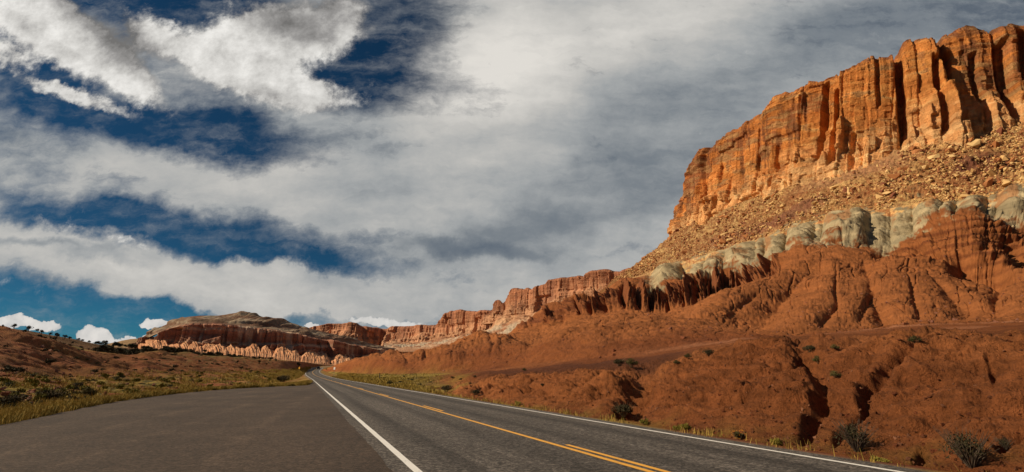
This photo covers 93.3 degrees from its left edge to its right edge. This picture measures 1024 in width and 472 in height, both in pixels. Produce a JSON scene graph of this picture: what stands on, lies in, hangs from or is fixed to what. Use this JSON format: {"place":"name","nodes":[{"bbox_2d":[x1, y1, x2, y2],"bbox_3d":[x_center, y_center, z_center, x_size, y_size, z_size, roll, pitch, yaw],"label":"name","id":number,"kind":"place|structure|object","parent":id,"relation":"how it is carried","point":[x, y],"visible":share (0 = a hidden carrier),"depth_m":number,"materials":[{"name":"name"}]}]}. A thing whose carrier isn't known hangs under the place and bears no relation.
{"place":"outdoors","nodes":[
{"label":"outdoors","id":0,"kind":"place"},
{"bbox_2d":[107,339,137,347],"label":"butte","id":1,"kind":"object","parent":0,"point":[128,341],"visible":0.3,"depth_m":1150.02,"materials":[{"name":"beige stone"}]},
{"bbox_2d":[0,380,312,424],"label":"grass","id":2,"kind":"structure","parent":0,"point":[25,411],"depth_m":24.94,"materials":[{"name":"plant"}]},
{"bbox_2d":[0,326,333,378],"bbox_3d":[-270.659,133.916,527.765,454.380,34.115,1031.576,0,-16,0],"label":"hillside","id":3,"kind":"structure","parent":0,"point":[83,366],"depth_m":79.53,"materials":[{"name":"brown soil"}]},
{"bbox_2d":[1,367,18,371],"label":"brush shrub","id":4,"kind":"object","parent":3,"relation":"on","point":[12,369],"visible":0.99,"depth_m":46.70,"materials":[{"name":"green plant"}]},
{"bbox_2d":[15,366,27,372],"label":"brush shrub","id":5,"kind":"object","parent":3,"relation":"on","point":[21,369],"visible":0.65,"depth_m":48.15,"materials":[{"name":"green plant"}]},
{"bbox_2d":[45,358,56,363],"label":"brush shrub","id":6,"kind":"object","parent":3,"relation":"on","point":[47,360],"visible":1,"depth_m":59.48,"materials":[{"name":"plant"}]},
{"bbox_2d":[95,344,107,349],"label":"juniper tree","id":7,"kind":"object","parent":3,"relation":"on","point":[102,346],"visible":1,"depth_m":110.48,"materials":[{"name":"green plant"}]},
{"bbox_2d":[113,348,125,352],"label":"juniper tree","id":8,"kind":"object","parent":3,"relation":"on","point":[120,350],"visible":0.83,"depth_m":123.77,"materials":[{"name":"green plant"}]},
{"bbox_2d":[138,340,368,364],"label":"mesa talus","id":9,"kind":"structure","parent":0,"point":[280,353],"depth_m":970.26,"materials":[{"name":"beige stone"}]},
{"bbox_2d":[128,323,386,357],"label":"mesa wall","id":10,"kind":"structure","parent":0,"point":[224,335],"depth_m":1052.69,"materials":[{"name":"stone"}]},
{"bbox_2d":[144,311,395,349],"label":"mesa cap","id":11,"kind":"object","parent":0,"point":[245,318],"visible":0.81,"depth_m":1156.99,"materials":[{"name":"brown stone"}]},
{"bbox_2d":[310,322,435,352],"bbox_3d":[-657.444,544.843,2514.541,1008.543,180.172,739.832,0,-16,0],"label":"distant cliff","id":12,"kind":"structure","parent":0,"point":[411,334],"depth_m":2349.86,"materials":[{"name":"brown stone"}]},
{"bbox_2d":[428,309,490,340],"bbox_3d":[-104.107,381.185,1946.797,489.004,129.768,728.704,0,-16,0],"label":"distant cliff","id":13,"kind":"structure","parent":0,"point":[457,323],"depth_m":1783.36,"materials":[{"name":"brown stone"}]},
{"bbox_2d":[384,311,537,351],"bbox_3d":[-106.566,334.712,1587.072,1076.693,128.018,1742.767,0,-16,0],"label":"distant talus","id":14,"kind":"structure","parent":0,"point":[502,324],"depth_m":1285.72,"materials":[{"name":"beige stone"}]},
{"bbox_2d":[1,366,949,471],"bbox_3d":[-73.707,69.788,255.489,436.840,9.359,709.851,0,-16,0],"label":"ground","id":15,"kind":"structure","parent":0,"point":[305,378],"depth_m":11.88,"materials":[{"name":"soil"}]},
{"bbox_2d":[0,401,15,407],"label":"brush shrub","id":16,"kind":"object","parent":15,"relation":"on","point":[7,405],"visible":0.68,"depth_m":24.40,"materials":[{"name":"green plant"}]},
{"bbox_2d":[0,366,310,411],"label":"grass","id":17,"kind":"structure","parent":15,"relation":"on","point":[291,373],"depth_m":66.77,"materials":[{"name":"green plant"}]},
{"bbox_2d":[0,367,312,404],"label":"brush flat","id":18,"kind":"structure","parent":15,"relation":"on","point":[142,383],"depth_m":55.77,"materials":[{"name":"plant"}]},
{"bbox_2d":[0,392,30,403],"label":"shrub","id":19,"kind":"object","parent":18,"relation":"on","point":[9,397],"visible":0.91,"depth_m":25.70,"materials":[{"name":"green plant"}]},
{"bbox_2d":[22,377,36,382],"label":"rabbitbrush","id":20,"kind":"object","parent":18,"relation":"on","point":[29,380],"visible":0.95,"depth_m":38.41,"materials":[{"name":"green plant"}]},
{"bbox_2d":[33,393,47,400],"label":"rabbitbrush","id":21,"kind":"object","parent":18,"relation":"on","point":[37,396],"visible":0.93,"depth_m":30.52,"materials":[{"name":"green plant"}]},
{"bbox_2d":[39,378,50,382],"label":"rabbitbrush","id":22,"kind":"object","parent":18,"relation":"on","point":[45,380],"visible":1,"depth_m":41.53,"materials":[{"name":"green plant"}]},
{"bbox_2d":[33,387,70,401],"bbox_3d":[-29.714,10.366,31.269,1.909,1.279,1.888,-4,-16,15],"label":"shrub","id":23,"kind":"object","parent":18,"relation":"on","point":[53,393],"visible":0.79,"depth_m":31.15,"materials":[{"name":"green plant"}]},
{"bbox_2d":[55,388,66,391],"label":"rabbitbrush","id":24,"kind":"object","parent":18,"relation":"on","point":[64,390],"visible":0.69,"depth_m":36.48,"materials":[{"name":"green plant"}]},
{"bbox_2d":[64,384,75,389],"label":"rabbitbrush","id":25,"kind":"object","parent":18,"relation":"on","point":[69,386],"visible":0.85,"depth_m":37.94,"materials":[{"name":"green plant"}]},
{"bbox_2d":[73,381,83,386],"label":"brush shrub","id":26,"kind":"object","parent":18,"relation":"on","point":[77,383],"visible":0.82,"depth_m":43.71,"materials":[{"name":"green plant"}]},
{"bbox_2d":[78,386,98,395],"bbox_3d":[-31.796,11.733,36.269,1.122,0.890,1.334,-3,-16,11],"label":"shrub","id":27,"kind":"object","parent":18,"relation":"on","point":[89,389],"visible":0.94,"depth_m":36.32,"materials":[{"name":"green plant"}]},
{"bbox_2d":[95,380,104,384],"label":"rabbitbrush","id":28,"kind":"object","parent":18,"relation":"on","point":[100,383],"visible":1,"depth_m":46.90,"materials":[{"name":"green plant"}]},
{"bbox_2d":[124,388,141,393],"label":"shrub","id":29,"kind":"object","parent":18,"relation":"on","point":[132,391],"visible":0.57,"depth_m":41.51,"materials":[{"name":"green plant"}]},
{"bbox_2d":[0,327,289,405],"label":"shrubs","id":30,"kind":"object","parent":18,"relation":"on","point":[7,393],"visible":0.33,"depth_m":57.52,"materials":[{"name":"green plant"}]},
{"bbox_2d":[156,383,166,387],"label":"rabbitbrush","id":31,"kind":"object","parent":18,"relation":"on","point":[162,385],"visible":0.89,"depth_m":53.60,"materials":[{"name":"green plant"}]},
{"bbox_2d":[0,382,392,471],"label":"pullout","id":32,"kind":"structure","parent":15,"relation":"on","point":[306,428],"depth_m":11.47,"materials":[{"name":"asphalt"}]},
{"bbox_2d":[275,373,289,381],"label":"shrub","id":33,"kind":"object","parent":15,"relation":"on","point":[282,378],"visible":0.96,"depth_m":103.78,"materials":[{"name":"green plant"}]},
{"bbox_2d":[337,372,443,393],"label":"grass","id":34,"kind":"structure","parent":15,"relation":"on","point":[384,380],"depth_m":77.16,"materials":[{"name":"green plant"}]},
{"bbox_2d":[0,0,1023,344],"label":"sky","id":35,"kind":"structure","parent":0,"point":[383,164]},
{"bbox_2d":[482,268,628,324],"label":"distant cliff","id":36,"kind":"structure","parent":0,"point":[526,301],"depth_m":1180.52,"materials":[{"name":"brown stone"}]},
{"bbox_2d":[305,368,925,471],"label":"road","id":37,"kind":"structure","parent":0,"point":[422,439],"depth_m":10.58,"materials":[{"name":"grey asphalt"}]},
{"bbox_2d":[305,368,421,471],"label":"edge marking","id":38,"kind":"structure","parent":37,"relation":"on","point":[406,461],"depth_m":10.54,"materials":[{"name":"white paint"}]},
{"bbox_2d":[312,372,654,471],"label":"marking","id":39,"kind":"structure","parent":37,"relation":"on","point":[632,466],"depth_m":10.54,"materials":[{"name":"yellow paint"}]},
{"bbox_2d":[319,372,902,471],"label":"edge marking","id":40,"kind":"structure","parent":37,"relation":"on","point":[703,439],"depth_m":10.54,"materials":[{"name":"white paint"}]},
{"bbox_2d":[566,444,669,471],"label":"marking","id":41,"kind":"object","parent":37,"relation":"on","point":[620,458],"visible":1,"depth_m":8.45,"materials":[{"name":"yellow paint"}]},
{"bbox_2d":[332,376,986,471],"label":"grass","id":42,"kind":"structure","parent":0,"point":[471,398],"depth_m":19.14,"materials":[{"name":"plant"}]},
{"bbox_2d":[323,211,1023,376],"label":"badland hills","id":43,"kind":"structure","parent":0,"point":[587,337],"depth_m":145.85,"materials":[{"name":"brown stone"}]},
{"bbox_2d":[443,215,1023,370],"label":"scree","id":44,"kind":"structure","parent":43,"relation":"on","point":[683,337],"depth_m":111.04,"materials":[{"name":"brown stone"}]},
{"bbox_2d":[334,325,1023,471],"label":"clay bank","id":45,"kind":"structure","parent":0,"point":[644,377],"depth_m":13.36,"materials":[{"name":"orange soil"}]},
{"bbox_2d":[440,385,453,391],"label":"shrub","id":46,"kind":"object","parent":45,"relation":"on","point":[445,388],"visible":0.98,"depth_m":45.02,"materials":[{"name":"green plant"}]},
{"bbox_2d":[470,389,479,394],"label":"shrub","id":47,"kind":"object","parent":45,"relation":"on","point":[475,391],"visible":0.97,"depth_m":33.41,"materials":[{"name":"green plant"}]},
{"bbox_2d":[613,358,624,365],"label":"shrub","id":48,"kind":"object","parent":45,"relation":"on","point":[618,362],"visible":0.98,"depth_m":45.03,"materials":[{"name":"green plant"}]},
{"bbox_2d":[611,400,632,417],"bbox_3d":[4.201,6.579,18.299,0.978,0.662,0.989,-6,-17,20],"label":"shrub","id":49,"kind":"object","parent":45,"relation":"on","point":[621,410],"visible":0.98,"depth_m":18.16,"materials":[{"name":"green plant"}]},
{"bbox_2d":[626,358,637,367],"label":"shrub","id":50,"kind":"object","parent":45,"relation":"on","point":[632,363],"visible":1,"depth_m":39.08,"materials":[{"name":"green plant"}]},
{"bbox_2d":[639,418,648,424],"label":"shrub","id":51,"kind":"object","parent":45,"relation":"on","point":[642,421],"visible":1,"depth_m":15.32,"materials":[{"name":"green plant"}]},
{"bbox_2d":[680,423,691,429],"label":"shrub","id":52,"kind":"object","parent":45,"relation":"on","point":[685,426],"visible":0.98,"depth_m":13.74,"materials":[{"name":"green plant"}]},
{"bbox_2d":[702,349,713,355],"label":"shrub","id":53,"kind":"object","parent":45,"relation":"on","point":[708,352],"visible":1,"depth_m":21.27,"materials":[{"name":"green plant"}]},
{"bbox_2d":[731,430,743,439],"bbox_3d":[5.615,4.948,12.005,0.474,0.372,0.368,12,-20,-36],"label":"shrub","id":54,"kind":"object","parent":45,"relation":"on","point":[738,435],"visible":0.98,"depth_m":11.95,"materials":[{"name":"green plant"}]},
{"bbox_2d":[463,329,1023,471],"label":"pebbles","id":55,"kind":"object","parent":45,"relation":"on","point":[898,444],"visible":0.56,"depth_m":11.37,"materials":[{"name":"brown stone"}]},
{"bbox_2d":[769,438,781,444],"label":"shrub","id":56,"kind":"object","parent":45,"relation":"on","point":[779,441],"visible":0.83,"depth_m":10.98,"materials":[{"name":"green plant"}]},
{"bbox_2d":[802,345,814,351],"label":"shrub","id":57,"kind":"object","parent":45,"relation":"on","point":[808,347],"visible":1,"depth_m":17.20,"materials":[{"name":"green plant"}]},
{"bbox_2d":[811,355,820,363],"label":"shrub","id":58,"kind":"object","parent":45,"relation":"on","point":[815,359],"visible":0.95,"depth_m":16.25,"materials":[{"name":"green plant"}]},
{"bbox_2d":[830,370,841,377],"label":"shrub","id":59,"kind":"object","parent":45,"relation":"on","point":[834,374],"visible":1,"depth_m":13.66,"materials":[{"name":"green plant"}]},
{"bbox_2d":[831,419,877,451],"bbox_3d":[6.866,4.028,9.655,0.806,0.690,0.759,-12,-20,37],"label":"dry shrub","id":60,"kind":"object","parent":45,"relation":"on","point":[860,437],"visible":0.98,"depth_m":9.63,"materials":[{"name":"green plant"}]},
{"bbox_2d":[867,455,891,462],"bbox_3d":[6.775,4.181,8.892,0.391,0.300,0.342,-9,-18,29],"label":"shrub","id":61,"kind":"object","parent":45,"relation":"on","point":[881,459],"visible":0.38,"depth_m":8.91,"materials":[{"name":"plant"}]},
{"bbox_2d":[908,335,921,341],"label":"shrub","id":62,"kind":"object","parent":45,"relation":"on","point":[915,338],"visible":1,"depth_m":13.21,"materials":[{"name":"green plant"}]},
{"bbox_2d":[932,426,999,467],"bbox_3d":[7.556,3.539,7.992,0.804,0.688,0.757,-8,-18,27],"label":"dry shrub","id":63,"kind":"object","parent":45,"relation":"on","point":[962,446],"visible":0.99,"depth_m":7.96,"materials":[{"name":"green plant"}]},
{"bbox_2d":[991,436,1014,450],"bbox_3d":[8.503,3.600,8.349,0.304,0.260,0.286,-11,-19,33],"label":"dry shrub","id":64,"kind":"object","parent":45,"relation":"on","point":[1003,442],"visible":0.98,"depth_m":8.33,"materials":[{"name":"green plant"}]},
{"bbox_2d":[508,183,1023,333],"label":"shale slope","id":65,"kind":"structure","parent":0,"point":[894,228],"depth_m":281.62,"materials":[{"name":"grey stone"}]},
{"bbox_2d":[599,123,1023,292],"bbox_3d":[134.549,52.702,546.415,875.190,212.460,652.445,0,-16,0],"label":"talus slope","id":66,"kind":"structure","parent":0,"point":[867,199],"depth_m":351.53,"materials":[{"name":"brown stone"}]},
{"bbox_2d":[614,122,1023,279],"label":"rubble","id":67,"kind":"object","parent":66,"relation":"on","point":[941,159],"visible":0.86,"depth_m":329.19,"materials":[{"name":"brown stone"}]},
{"bbox_2d":[887,173,901,178],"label":"boulder","id":68,"kind":"object","parent":66,"relation":"on","point":[896,175],"visible":0.96,"depth_m":330.75,"materials":[{"name":"brown stone"}]},
{"bbox_2d":[897,167,907,170],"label":"boulder","id":69,"kind":"object","parent":66,"relation":"on","point":[903,168],"visible":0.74,"depth_m":334.17,"materials":[{"name":"brown stone"}]},
{"bbox_2d":[911,149,922,153],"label":"boulder","id":70,"kind":"object","parent":66,"relation":"on","point":[915,151],"visible":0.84,"depth_m":343.26,"materials":[{"name":"brown stone"}]},
{"bbox_2d":[927,154,939,158],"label":"boulder","id":71,"kind":"object","parent":66,"relation":"on","point":[934,156],"visible":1,"depth_m":327.85,"materials":[{"name":"beige stone"}]},
{"bbox_2d":[945,148,955,151],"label":"boulder","id":72,"kind":"object","parent":66,"relation":"on","point":[950,149],"visible":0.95,"depth_m":326.75,"materials":[{"name":"brown stone"}]},
{"bbox_2d":[968,139,980,147],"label":"boulder","id":73,"kind":"object","parent":66,"relation":"on","point":[975,142],"visible":1,"depth_m":321.59,"materials":[{"name":"beige stone"}]},
{"bbox_2d":[983,177,992,186],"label":"boulder","id":74,"kind":"object","parent":66,"relation":"on","point":[988,182],"visible":0.91,"depth_m":288.75,"materials":[{"name":"brown stone"}]},
{"bbox_2d":[987,169,996,175],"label":"boulder","id":75,"kind":"object","parent":66,"relation":"on","point":[990,172],"visible":1,"depth_m":295.34,"materials":[{"name":"brown stone"}]},
{"bbox_2d":[992,141,1000,147],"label":"boulder","id":76,"kind":"object","parent":66,"relation":"on","point":[996,144],"visible":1,"depth_m":315.47,"materials":[{"name":"brown stone"}]},
{"bbox_2d":[996,127,1003,133],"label":"boulder","id":77,"kind":"object","parent":66,"relation":"on","point":[1000,130],"visible":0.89,"depth_m":326.18,"materials":[{"name":"brown stone"}]},
{"bbox_2d":[999,155,1008,160],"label":"boulder","id":78,"kind":"object","parent":66,"relation":"on","point":[1004,157],"visible":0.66,"depth_m":298.14,"materials":[{"name":"beige stone"}]},
{"bbox_2d":[1001,180,1010,186],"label":"boulder","id":79,"kind":"object","parent":66,"relation":"on","point":[1006,183],"visible":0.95,"depth_m":280.13,"materials":[{"name":"stone"}]},
{"bbox_2d":[1007,157,1014,163],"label":"boulder","id":80,"kind":"object","parent":66,"relation":"on","point":[1012,159],"visible":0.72,"depth_m":295.96,"materials":[{"name":"brown stone"}]},
{"bbox_2d":[667,23,1023,235],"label":"mesa cliff","id":81,"kind":"structure","parent":0,"point":[961,86],"depth_m":382.87,"materials":[{"name":"stone"}]}
]}

